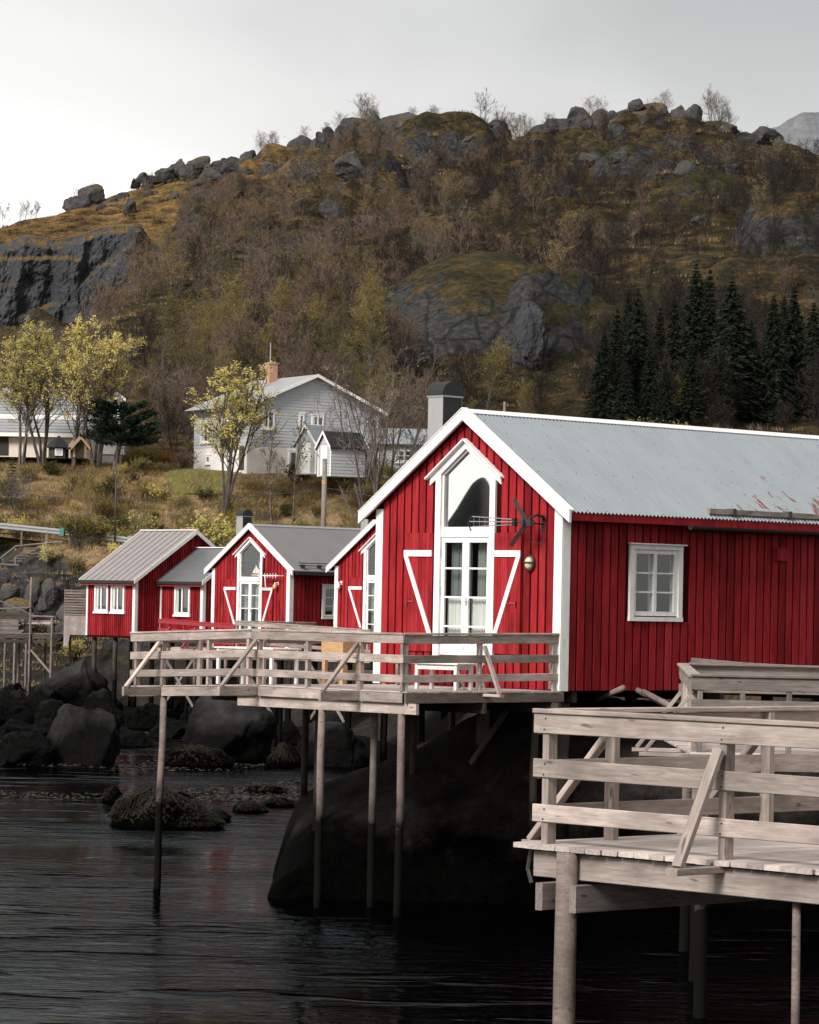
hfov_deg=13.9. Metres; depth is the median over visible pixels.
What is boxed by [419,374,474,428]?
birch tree
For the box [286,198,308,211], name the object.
hill boulder
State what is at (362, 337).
birch tree
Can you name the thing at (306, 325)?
birch tree
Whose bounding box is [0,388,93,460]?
cream house
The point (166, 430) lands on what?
birch tree
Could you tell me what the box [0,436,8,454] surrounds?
window
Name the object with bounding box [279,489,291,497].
shrub
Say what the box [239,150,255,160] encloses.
hill boulder
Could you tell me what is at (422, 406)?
bare tree
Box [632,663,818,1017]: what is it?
side deck
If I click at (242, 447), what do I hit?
basement door
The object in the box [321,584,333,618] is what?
side window
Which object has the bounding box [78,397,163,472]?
pine tree
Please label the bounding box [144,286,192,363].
birch tree
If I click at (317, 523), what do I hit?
sapling
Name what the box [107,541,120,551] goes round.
shrub
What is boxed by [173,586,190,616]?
window
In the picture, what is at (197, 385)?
birch tree
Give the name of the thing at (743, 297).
birch tree
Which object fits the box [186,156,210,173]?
hill boulder
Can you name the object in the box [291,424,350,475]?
porch
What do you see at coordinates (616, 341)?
spruce tree
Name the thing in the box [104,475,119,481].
shrub
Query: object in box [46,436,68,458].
playhouse
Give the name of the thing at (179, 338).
birch tree
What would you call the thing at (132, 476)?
shrub
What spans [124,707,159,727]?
boulder
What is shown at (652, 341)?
birch tree
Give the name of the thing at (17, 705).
boulder
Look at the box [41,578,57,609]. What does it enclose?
embankment stone
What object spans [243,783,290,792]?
weedy rock
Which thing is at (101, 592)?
window
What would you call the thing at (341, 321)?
birch tree
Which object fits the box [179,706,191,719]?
boulder
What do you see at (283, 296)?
birch tree
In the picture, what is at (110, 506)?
shrub
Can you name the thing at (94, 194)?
hill boulder
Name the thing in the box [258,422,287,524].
slender tree
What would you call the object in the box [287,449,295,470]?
window
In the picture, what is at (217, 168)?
hill boulder
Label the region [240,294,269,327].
birch tree
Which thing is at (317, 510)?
shrub
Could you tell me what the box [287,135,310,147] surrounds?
hill boulder
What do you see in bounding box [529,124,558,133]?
hill boulder
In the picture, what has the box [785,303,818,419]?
spruce tree
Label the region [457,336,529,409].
birch tree
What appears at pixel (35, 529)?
guard rail
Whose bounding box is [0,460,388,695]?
dry bank grass
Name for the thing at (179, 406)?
birch tree
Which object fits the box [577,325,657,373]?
birch tree
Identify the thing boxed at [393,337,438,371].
birch tree
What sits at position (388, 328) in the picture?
birch tree
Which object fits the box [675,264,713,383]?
spruce tree
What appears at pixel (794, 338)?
spruce tree
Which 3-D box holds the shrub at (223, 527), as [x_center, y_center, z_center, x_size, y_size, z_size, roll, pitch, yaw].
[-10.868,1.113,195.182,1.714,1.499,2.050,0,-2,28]
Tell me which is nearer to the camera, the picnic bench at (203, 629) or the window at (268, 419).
the picnic bench at (203, 629)
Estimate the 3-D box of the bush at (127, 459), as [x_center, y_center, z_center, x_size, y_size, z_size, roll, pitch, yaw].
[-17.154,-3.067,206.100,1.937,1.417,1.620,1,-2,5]
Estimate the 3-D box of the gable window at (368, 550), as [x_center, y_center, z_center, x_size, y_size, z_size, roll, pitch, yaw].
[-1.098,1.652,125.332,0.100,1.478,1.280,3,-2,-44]
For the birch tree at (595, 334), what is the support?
on the hill terrain at (464, 295)
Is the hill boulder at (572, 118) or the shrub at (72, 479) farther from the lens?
the hill boulder at (572, 118)
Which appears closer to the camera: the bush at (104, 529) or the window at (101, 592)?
the window at (101, 592)
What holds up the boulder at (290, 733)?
in the water
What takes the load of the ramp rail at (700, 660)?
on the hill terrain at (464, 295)
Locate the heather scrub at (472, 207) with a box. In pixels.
[0,109,818,456]
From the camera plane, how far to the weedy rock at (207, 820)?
78.49 m
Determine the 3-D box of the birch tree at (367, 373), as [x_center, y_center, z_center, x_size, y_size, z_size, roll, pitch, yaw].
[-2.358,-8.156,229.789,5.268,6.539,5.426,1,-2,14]
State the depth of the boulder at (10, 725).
122.85 m
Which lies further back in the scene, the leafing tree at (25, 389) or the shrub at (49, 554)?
the leafing tree at (25, 389)
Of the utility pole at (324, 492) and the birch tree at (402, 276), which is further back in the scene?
the birch tree at (402, 276)
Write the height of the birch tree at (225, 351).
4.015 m
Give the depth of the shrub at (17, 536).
192.09 m
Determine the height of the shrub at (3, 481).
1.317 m
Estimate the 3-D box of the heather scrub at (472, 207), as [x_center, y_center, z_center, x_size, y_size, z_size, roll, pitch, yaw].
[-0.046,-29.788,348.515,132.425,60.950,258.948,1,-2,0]
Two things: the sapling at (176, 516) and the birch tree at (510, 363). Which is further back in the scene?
the birch tree at (510, 363)
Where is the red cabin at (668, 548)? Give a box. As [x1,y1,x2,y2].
[358,381,818,880]
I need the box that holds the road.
[0,533,108,545]
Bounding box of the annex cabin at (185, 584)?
[154,535,239,709]
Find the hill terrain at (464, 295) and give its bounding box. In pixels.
[0,105,818,747]
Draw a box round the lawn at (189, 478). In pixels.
[165,469,226,493]
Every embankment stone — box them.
[0,565,11,583]
[0,583,20,601]
[3,597,33,617]
[23,580,40,607]
[32,577,43,587]
[38,598,47,612]
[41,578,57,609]
[47,620,63,641]
[55,582,64,600]
[56,604,80,621]
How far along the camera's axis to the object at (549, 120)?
455.69 m
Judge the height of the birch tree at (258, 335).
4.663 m
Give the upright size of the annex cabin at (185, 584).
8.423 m
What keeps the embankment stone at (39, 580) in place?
on the hill terrain at (464, 295)
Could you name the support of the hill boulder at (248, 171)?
on the hill terrain at (464, 295)
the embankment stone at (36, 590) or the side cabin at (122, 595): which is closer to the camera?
the side cabin at (122, 595)
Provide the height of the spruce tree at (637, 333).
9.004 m
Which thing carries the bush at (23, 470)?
on the hill terrain at (464, 295)
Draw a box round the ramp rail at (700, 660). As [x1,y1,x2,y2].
[689,658,783,699]
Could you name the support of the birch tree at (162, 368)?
on the hill terrain at (464, 295)
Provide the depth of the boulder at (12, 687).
164.57 m
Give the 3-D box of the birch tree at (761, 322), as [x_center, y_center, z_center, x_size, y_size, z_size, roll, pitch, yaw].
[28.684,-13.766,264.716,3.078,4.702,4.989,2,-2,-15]
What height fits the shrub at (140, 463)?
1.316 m
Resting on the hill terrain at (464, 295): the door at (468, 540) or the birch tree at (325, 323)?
the birch tree at (325, 323)
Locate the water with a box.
[0,705,818,1023]
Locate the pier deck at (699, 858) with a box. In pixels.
[513,706,818,1023]
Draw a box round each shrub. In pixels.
[0,475,22,490]
[3,513,31,537]
[10,531,25,538]
[18,521,41,537]
[38,543,60,565]
[38,630,62,652]
[41,459,64,475]
[51,511,66,520]
[57,555,90,576]
[60,470,87,488]
[61,636,86,660]
[86,497,123,519]
[90,477,106,494]
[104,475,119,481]
[105,511,133,534]
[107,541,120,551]
[113,461,129,473]
[122,510,156,533]
[124,510,159,529]
[128,472,137,480]
[129,456,150,472]
[136,485,151,496]
[147,509,160,517]
[148,521,168,529]
[153,461,168,472]
[186,512,213,526]
[194,484,215,502]
[208,519,233,540]
[277,503,296,516]
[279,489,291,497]
[284,460,307,477]
[288,469,306,482]
[292,518,318,525]
[309,504,320,517]
[327,477,348,493]
[363,472,388,488]
[367,459,395,477]
[383,465,398,476]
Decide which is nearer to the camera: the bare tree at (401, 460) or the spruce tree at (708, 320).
the bare tree at (401, 460)
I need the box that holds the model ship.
[251,565,258,575]
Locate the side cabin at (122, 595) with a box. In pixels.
[78,529,215,708]
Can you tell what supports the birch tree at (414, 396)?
on the hill terrain at (464, 295)
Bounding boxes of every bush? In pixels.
[13,463,42,483]
[35,628,43,647]
[44,513,75,536]
[57,510,101,550]
[73,515,121,546]
[99,479,118,494]
[116,522,157,544]
[119,452,143,467]
[120,444,167,468]
[141,480,166,499]
[148,444,180,467]
[165,491,188,509]
[167,446,200,468]
[180,508,235,546]
[625,417,657,422]
[659,419,694,425]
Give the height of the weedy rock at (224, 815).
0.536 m
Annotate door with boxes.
[239,446,243,469]
[239,581,249,628]
[249,582,259,628]
[300,443,310,473]
[320,445,327,475]
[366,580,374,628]
[439,538,465,654]
[464,538,488,654]
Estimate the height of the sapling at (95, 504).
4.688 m
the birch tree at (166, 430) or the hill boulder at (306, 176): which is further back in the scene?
the hill boulder at (306, 176)
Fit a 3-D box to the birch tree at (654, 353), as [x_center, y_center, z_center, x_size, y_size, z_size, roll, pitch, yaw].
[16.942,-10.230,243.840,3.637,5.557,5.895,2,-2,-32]
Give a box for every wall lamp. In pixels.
[336,581,341,588]
[524,554,534,571]
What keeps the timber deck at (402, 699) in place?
in the water
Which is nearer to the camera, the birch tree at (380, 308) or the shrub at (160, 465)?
the shrub at (160, 465)
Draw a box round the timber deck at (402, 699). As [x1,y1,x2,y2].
[122,629,563,916]
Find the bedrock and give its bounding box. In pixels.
[267,692,818,910]
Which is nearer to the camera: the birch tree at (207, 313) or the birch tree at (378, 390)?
the birch tree at (378, 390)
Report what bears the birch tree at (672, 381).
on the hill terrain at (464, 295)
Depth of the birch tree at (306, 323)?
269.63 m
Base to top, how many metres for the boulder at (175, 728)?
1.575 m
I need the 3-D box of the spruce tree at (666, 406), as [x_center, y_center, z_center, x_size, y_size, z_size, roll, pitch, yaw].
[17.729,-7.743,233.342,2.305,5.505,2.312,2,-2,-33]
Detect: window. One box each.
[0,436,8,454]
[55,448,62,455]
[93,585,108,613]
[109,585,125,613]
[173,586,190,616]
[199,420,211,444]
[204,454,210,464]
[240,542,258,577]
[261,410,275,429]
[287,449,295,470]
[298,413,305,431]
[311,414,323,425]
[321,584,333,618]
[367,541,375,575]
[394,448,411,462]
[442,450,489,528]
[627,543,687,621]
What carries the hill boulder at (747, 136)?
on the hill terrain at (464, 295)
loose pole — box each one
[595,685,625,702]
[635,688,663,706]
[641,689,672,706]
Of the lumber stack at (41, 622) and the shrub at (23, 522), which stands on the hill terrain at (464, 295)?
the shrub at (23, 522)
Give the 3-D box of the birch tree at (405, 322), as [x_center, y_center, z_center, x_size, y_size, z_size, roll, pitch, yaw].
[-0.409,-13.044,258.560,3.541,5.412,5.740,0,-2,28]
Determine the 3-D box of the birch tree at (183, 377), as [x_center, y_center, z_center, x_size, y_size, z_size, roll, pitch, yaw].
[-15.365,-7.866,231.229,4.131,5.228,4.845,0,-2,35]
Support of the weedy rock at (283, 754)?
in the water
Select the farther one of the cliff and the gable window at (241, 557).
the cliff
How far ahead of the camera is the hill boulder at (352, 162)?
380.34 m
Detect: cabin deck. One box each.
[157,619,235,720]
[234,620,387,751]
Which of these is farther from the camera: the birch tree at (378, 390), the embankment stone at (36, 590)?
the birch tree at (378, 390)
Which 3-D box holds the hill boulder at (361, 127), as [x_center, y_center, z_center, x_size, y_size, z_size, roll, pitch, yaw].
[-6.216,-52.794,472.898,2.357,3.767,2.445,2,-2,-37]
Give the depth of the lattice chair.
59.98 m
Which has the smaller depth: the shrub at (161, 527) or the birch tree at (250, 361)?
the shrub at (161, 527)
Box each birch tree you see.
[54,320,112,385]
[121,303,169,375]
[127,355,182,422]
[127,367,165,424]
[128,373,163,424]
[141,384,193,453]
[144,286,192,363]
[153,362,205,429]
[155,410,176,445]
[159,322,214,398]
[160,318,192,354]
[164,381,204,439]
[172,284,224,338]
[172,300,237,372]
[178,364,223,409]
[178,418,194,439]
[179,385,212,438]
[185,298,233,367]
[194,376,234,400]
[197,352,221,390]
[198,311,248,366]
[202,327,237,376]
[203,338,233,374]
[205,272,247,336]
[217,305,278,368]
[217,346,244,385]
[222,324,262,378]
[227,359,260,387]
[229,315,274,375]
[230,300,288,367]
[231,298,263,333]
[234,328,272,380]
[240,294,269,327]
[242,314,289,378]
[245,325,288,374]
[246,321,268,367]
[252,275,299,326]
[254,367,277,379]
[258,326,322,377]
[259,320,302,377]
[262,298,316,374]
[273,312,317,371]
[274,289,318,331]
[274,323,325,376]
[275,310,336,371]
[277,355,308,377]
[281,307,320,369]
[282,293,344,344]
[286,291,321,328]
[287,344,359,395]
[293,288,331,331]
[298,265,350,332]
[310,274,353,322]
[313,347,326,366]
[313,348,366,391]
[314,295,347,328]
[315,261,376,326]
[316,310,344,360]
[319,306,362,363]
[320,301,353,352]
[323,332,351,362]
[325,331,358,364]
[331,264,363,321]
[332,353,362,390]
[336,314,393,363]
[340,266,385,314]
[344,295,393,360]
[345,272,385,304]
[345,298,370,322]
[346,347,364,362]
[347,286,402,328]
[347,321,367,362]
[348,296,402,359]
[349,348,408,425]
[351,266,392,301]
[351,296,378,323]
[351,309,416,368]
[352,305,400,367]
[352,316,392,374]
[355,365,416,426]
[357,368,406,424]
[359,320,384,361]
[369,340,395,379]
[377,307,430,372]
[378,368,450,428]
[382,343,401,370]
[387,310,431,369]
[387,332,449,396]
[390,369,441,427]
[392,267,409,282]
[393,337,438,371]
[394,232,430,275]
[395,413,415,428]
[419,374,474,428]
[428,374,465,387]
[437,343,496,409]
[440,330,495,385]
[446,363,479,404]
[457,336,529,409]
[462,388,481,408]
[485,349,514,396]
[508,346,577,413]
[510,280,582,337]
[514,377,543,413]
[524,379,560,414]
[558,338,598,388]
[558,360,596,415]
[567,237,638,298]
[574,308,627,370]
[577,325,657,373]
[578,316,613,355]
[578,349,597,369]
[580,302,617,342]
[580,343,633,404]
[582,319,606,346]
[585,306,635,356]
[602,278,668,333]
[622,291,675,343]
[626,338,679,387]
[645,350,710,420]
[646,279,679,336]
[648,318,667,345]
[648,327,664,364]
[650,272,706,331]
[651,286,692,348]
[657,362,681,399]
[670,376,705,421]
[678,282,720,325]
[681,292,751,329]
[685,283,748,325]
[689,342,741,422]
[698,390,726,424]
[698,400,737,428]
[714,286,761,332]
[719,276,764,325]
[719,380,749,424]
[748,312,782,336]
[755,327,764,350]
[755,334,766,358]
[774,400,795,432]
[788,298,809,334]
[789,344,818,425]
[791,383,818,427]
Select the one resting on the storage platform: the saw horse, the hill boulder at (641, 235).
the saw horse
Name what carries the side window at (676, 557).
in the red cabin at (668, 548)
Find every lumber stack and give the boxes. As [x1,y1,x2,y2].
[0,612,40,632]
[0,619,27,632]
[28,620,59,624]
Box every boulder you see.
[0,683,23,691]
[0,688,35,720]
[0,719,47,740]
[0,729,55,764]
[27,683,67,707]
[34,699,63,725]
[40,718,52,731]
[45,658,122,709]
[47,704,120,765]
[63,196,92,210]
[77,184,105,204]
[82,688,125,720]
[96,204,107,209]
[103,197,117,203]
[115,192,128,198]
[119,727,150,745]
[123,198,136,214]
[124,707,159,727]
[130,178,140,188]
[136,172,149,185]
[141,190,156,197]
[142,703,159,717]
[145,180,154,188]
[146,717,188,737]
[151,176,160,184]
[158,166,174,183]
[168,191,180,198]
[170,158,184,177]
[170,696,198,710]
[176,173,185,180]
[178,163,194,178]
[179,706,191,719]
[181,354,195,365]
[181,696,276,758]
[185,179,202,190]
[185,184,215,203]
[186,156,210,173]
[198,168,223,182]
[203,163,212,170]
[209,166,220,170]
[211,158,225,166]
[220,161,239,174]
[222,156,238,162]
[234,190,243,199]
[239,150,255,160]
[240,168,253,174]
[263,161,278,175]
[277,720,300,743]
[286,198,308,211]
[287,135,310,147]
[289,168,319,184]
[296,721,378,766]
[309,138,319,149]
[315,131,321,141]
[319,132,328,148]
[319,199,343,218]
[322,127,333,141]
[322,141,329,148]
[331,184,343,192]
[333,125,352,142]
[334,151,365,179]
[340,117,365,133]
[354,214,385,228]
[357,122,371,134]
[366,113,381,126]
[370,122,394,131]
[381,112,416,130]
[381,131,406,149]
[461,133,482,141]
[490,119,508,132]
[522,138,544,149]
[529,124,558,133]
[547,118,566,126]
[558,120,573,131]
[561,185,580,199]
[567,106,592,127]
[577,152,600,167]
[581,120,592,129]
[591,109,607,125]
[607,123,628,138]
[608,110,617,120]
[609,102,670,122]
[610,151,629,163]
[627,98,645,111]
[631,228,649,236]
[669,105,684,118]
[673,160,697,174]
[683,104,702,120]
[691,216,713,226]
[702,121,739,134]
[732,164,742,173]
[736,131,760,144]
[752,126,783,146]
[775,137,786,147]
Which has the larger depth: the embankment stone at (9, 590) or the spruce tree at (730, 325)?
the spruce tree at (730, 325)
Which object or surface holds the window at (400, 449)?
in the garage
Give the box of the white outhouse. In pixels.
[103,433,125,455]
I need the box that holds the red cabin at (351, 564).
[326,501,446,747]
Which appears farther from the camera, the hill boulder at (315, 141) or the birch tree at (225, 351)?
the hill boulder at (315, 141)
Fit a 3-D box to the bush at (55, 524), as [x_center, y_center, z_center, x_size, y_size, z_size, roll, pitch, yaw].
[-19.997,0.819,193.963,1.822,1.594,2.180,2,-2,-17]
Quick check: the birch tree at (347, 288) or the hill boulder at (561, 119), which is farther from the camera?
the hill boulder at (561, 119)
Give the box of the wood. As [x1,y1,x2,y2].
[0,87,818,379]
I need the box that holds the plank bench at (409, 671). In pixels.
[395,663,475,687]
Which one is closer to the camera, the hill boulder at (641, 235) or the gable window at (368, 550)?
the gable window at (368, 550)
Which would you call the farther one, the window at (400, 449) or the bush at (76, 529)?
the window at (400, 449)
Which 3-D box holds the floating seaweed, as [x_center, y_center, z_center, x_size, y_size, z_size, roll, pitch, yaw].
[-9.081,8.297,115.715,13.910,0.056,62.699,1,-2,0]
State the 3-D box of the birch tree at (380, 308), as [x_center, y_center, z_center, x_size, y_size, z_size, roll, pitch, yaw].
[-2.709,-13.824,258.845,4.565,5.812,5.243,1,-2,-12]
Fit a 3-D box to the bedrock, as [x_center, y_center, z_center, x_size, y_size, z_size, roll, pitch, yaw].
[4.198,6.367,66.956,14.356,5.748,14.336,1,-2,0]
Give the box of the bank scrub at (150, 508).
[0,451,332,545]
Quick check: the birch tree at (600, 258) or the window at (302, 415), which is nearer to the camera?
the window at (302, 415)
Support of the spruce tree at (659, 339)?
on the hill terrain at (464, 295)
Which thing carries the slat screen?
attached to the side cabin at (122, 595)
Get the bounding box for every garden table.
[214,646,301,683]
[412,663,475,689]
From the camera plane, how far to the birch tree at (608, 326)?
249.05 m
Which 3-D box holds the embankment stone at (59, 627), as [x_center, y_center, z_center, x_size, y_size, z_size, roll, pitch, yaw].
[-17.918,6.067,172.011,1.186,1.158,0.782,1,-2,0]
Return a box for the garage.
[347,427,427,477]
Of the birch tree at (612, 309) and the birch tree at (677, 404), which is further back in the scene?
the birch tree at (612, 309)
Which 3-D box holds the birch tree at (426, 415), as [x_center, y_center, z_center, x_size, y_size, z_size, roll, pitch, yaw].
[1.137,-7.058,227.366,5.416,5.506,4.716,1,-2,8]
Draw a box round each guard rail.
[0,523,63,547]
[66,531,131,547]
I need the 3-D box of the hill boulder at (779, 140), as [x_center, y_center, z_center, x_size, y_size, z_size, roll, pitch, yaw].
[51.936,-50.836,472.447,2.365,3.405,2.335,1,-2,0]
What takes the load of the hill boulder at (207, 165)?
on the hill terrain at (464, 295)
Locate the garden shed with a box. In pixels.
[314,430,368,477]
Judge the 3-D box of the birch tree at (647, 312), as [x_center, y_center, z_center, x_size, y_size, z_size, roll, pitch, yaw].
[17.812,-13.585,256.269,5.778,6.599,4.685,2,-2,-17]
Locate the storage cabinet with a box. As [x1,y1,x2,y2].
[321,633,357,683]
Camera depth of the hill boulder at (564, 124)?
472.37 m
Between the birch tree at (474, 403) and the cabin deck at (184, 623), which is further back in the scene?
the birch tree at (474, 403)
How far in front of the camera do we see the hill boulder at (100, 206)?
449.76 m
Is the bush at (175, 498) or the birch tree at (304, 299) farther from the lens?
the birch tree at (304, 299)
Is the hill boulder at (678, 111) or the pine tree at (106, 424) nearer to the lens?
the pine tree at (106, 424)
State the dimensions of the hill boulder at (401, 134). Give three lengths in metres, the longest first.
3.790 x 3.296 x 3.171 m
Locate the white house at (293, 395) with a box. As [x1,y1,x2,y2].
[184,343,387,474]
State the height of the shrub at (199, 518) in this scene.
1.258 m
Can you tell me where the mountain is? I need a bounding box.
[772,112,818,153]
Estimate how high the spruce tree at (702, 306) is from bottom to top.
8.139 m
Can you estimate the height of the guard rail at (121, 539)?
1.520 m
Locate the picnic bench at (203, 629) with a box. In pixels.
[186,629,227,646]
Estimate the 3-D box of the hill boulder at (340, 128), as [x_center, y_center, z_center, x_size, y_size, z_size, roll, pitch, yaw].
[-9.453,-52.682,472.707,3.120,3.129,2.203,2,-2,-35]
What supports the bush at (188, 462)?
on the hill terrain at (464, 295)
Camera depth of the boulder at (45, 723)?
130.85 m
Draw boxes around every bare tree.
[305,362,415,527]
[317,339,452,494]
[387,426,424,478]
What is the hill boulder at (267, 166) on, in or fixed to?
on the hill terrain at (464, 295)
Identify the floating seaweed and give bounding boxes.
[0,727,313,801]
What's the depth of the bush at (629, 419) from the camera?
225.98 m
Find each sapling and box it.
[1,469,31,512]
[67,460,112,518]
[123,505,155,530]
[151,488,205,529]
[231,490,264,535]
[296,512,320,525]
[332,504,360,527]
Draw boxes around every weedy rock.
[102,786,122,801]
[105,787,215,827]
[165,743,234,768]
[168,812,225,828]
[211,809,231,821]
[231,801,268,811]
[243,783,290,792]
[262,797,296,806]
[266,742,300,766]
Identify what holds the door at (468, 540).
in the red cabin at (668, 548)
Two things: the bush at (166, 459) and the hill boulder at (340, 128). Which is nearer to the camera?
the bush at (166, 459)
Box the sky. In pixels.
[0,0,818,227]
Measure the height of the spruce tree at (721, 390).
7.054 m
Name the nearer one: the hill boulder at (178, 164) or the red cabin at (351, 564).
the red cabin at (351, 564)
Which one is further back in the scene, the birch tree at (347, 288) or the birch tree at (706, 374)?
the birch tree at (347, 288)
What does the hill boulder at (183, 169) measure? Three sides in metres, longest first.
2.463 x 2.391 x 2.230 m
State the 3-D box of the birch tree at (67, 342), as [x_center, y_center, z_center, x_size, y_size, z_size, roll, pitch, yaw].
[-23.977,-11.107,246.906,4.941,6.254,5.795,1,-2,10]
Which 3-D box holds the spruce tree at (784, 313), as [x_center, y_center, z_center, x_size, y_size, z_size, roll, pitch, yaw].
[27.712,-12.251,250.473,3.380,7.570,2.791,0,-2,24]
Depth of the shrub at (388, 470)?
202.35 m
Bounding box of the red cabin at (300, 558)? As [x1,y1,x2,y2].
[204,510,376,724]
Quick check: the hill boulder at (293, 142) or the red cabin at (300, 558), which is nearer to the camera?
the red cabin at (300, 558)
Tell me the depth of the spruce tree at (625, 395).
233.05 m
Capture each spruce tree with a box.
[580,333,620,419]
[608,309,638,414]
[609,364,641,421]
[618,288,657,404]
[618,289,633,338]
[636,341,659,422]
[651,308,666,383]
[652,297,688,413]
[652,361,677,424]
[673,342,709,425]
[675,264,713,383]
[683,281,714,368]
[692,270,718,387]
[698,280,774,420]
[708,332,733,424]
[730,320,772,421]
[737,313,748,345]
[745,295,803,424]
[779,297,791,368]
[780,287,807,409]
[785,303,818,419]
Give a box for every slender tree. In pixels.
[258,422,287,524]
[274,421,311,521]
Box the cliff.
[0,225,162,328]
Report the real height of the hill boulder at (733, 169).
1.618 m
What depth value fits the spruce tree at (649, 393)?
234.14 m
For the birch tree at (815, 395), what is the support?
on the hill terrain at (464, 295)
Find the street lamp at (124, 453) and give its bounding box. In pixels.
[114,447,126,542]
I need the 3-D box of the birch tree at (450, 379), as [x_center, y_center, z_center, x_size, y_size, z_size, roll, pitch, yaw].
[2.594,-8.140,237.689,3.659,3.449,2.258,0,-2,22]
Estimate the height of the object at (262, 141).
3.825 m
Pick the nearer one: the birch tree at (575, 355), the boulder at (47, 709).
the boulder at (47, 709)
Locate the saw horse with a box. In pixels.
[31,624,54,633]
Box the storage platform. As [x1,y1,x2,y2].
[0,577,70,692]
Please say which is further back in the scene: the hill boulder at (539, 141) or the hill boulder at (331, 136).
the hill boulder at (331, 136)
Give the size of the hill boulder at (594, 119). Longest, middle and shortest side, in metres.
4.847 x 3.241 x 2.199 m
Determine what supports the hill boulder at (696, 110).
on the hill terrain at (464, 295)
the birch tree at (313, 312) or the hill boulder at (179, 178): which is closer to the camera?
the birch tree at (313, 312)
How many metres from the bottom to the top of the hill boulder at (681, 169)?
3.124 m
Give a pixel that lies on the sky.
(107, 93)
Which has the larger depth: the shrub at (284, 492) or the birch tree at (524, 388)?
the birch tree at (524, 388)
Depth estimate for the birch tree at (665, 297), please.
272.37 m
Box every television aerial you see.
[257,562,283,587]
[467,498,545,606]
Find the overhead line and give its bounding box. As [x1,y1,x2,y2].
[3,489,319,500]
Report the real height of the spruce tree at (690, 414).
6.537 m
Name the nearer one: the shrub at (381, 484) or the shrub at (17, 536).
the shrub at (17, 536)
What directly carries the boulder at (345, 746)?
in the water
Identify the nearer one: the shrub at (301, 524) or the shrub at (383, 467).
the shrub at (301, 524)
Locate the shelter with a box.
[66,436,89,457]
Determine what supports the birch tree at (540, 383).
on the hill terrain at (464, 295)
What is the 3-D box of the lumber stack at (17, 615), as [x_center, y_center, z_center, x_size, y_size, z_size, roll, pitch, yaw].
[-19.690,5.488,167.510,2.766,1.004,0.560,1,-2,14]
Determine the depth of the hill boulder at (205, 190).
393.18 m
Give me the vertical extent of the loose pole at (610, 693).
0.347 m
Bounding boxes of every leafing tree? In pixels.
[0,315,75,464]
[0,324,69,466]
[35,313,141,469]
[42,325,145,468]
[183,358,299,515]
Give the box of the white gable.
[88,392,125,462]
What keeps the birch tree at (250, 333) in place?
on the hill terrain at (464, 295)
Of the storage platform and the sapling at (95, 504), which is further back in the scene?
the sapling at (95, 504)
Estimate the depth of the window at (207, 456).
207.61 m
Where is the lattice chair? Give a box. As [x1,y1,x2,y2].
[453,644,486,689]
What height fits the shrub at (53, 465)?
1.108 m
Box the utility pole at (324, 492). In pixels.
[321,459,326,526]
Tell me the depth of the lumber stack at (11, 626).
165.86 m
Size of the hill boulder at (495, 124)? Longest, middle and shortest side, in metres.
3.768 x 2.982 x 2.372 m
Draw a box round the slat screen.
[63,589,85,645]
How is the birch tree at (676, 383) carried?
on the hill terrain at (464, 295)
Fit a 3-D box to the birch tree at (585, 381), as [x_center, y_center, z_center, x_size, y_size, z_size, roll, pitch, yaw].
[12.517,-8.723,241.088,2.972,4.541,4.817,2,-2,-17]
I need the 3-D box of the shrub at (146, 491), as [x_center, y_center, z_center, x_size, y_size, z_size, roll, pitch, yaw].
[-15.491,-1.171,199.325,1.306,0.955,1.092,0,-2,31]
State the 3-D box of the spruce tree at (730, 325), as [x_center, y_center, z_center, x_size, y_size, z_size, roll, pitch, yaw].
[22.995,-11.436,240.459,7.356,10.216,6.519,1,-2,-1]
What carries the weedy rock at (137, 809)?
in the water
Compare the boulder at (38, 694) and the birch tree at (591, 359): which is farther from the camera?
the birch tree at (591, 359)
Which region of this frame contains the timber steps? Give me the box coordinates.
[0,532,62,569]
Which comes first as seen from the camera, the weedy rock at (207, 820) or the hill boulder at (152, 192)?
the weedy rock at (207, 820)
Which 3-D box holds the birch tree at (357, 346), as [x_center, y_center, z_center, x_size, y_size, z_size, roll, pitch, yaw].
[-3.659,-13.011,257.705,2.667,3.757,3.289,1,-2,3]
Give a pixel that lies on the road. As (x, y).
(43, 537)
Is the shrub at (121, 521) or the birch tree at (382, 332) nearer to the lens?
the shrub at (121, 521)
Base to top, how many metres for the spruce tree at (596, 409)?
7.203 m
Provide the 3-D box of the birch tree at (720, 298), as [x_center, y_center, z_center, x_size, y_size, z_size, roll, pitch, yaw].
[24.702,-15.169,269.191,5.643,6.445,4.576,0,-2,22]

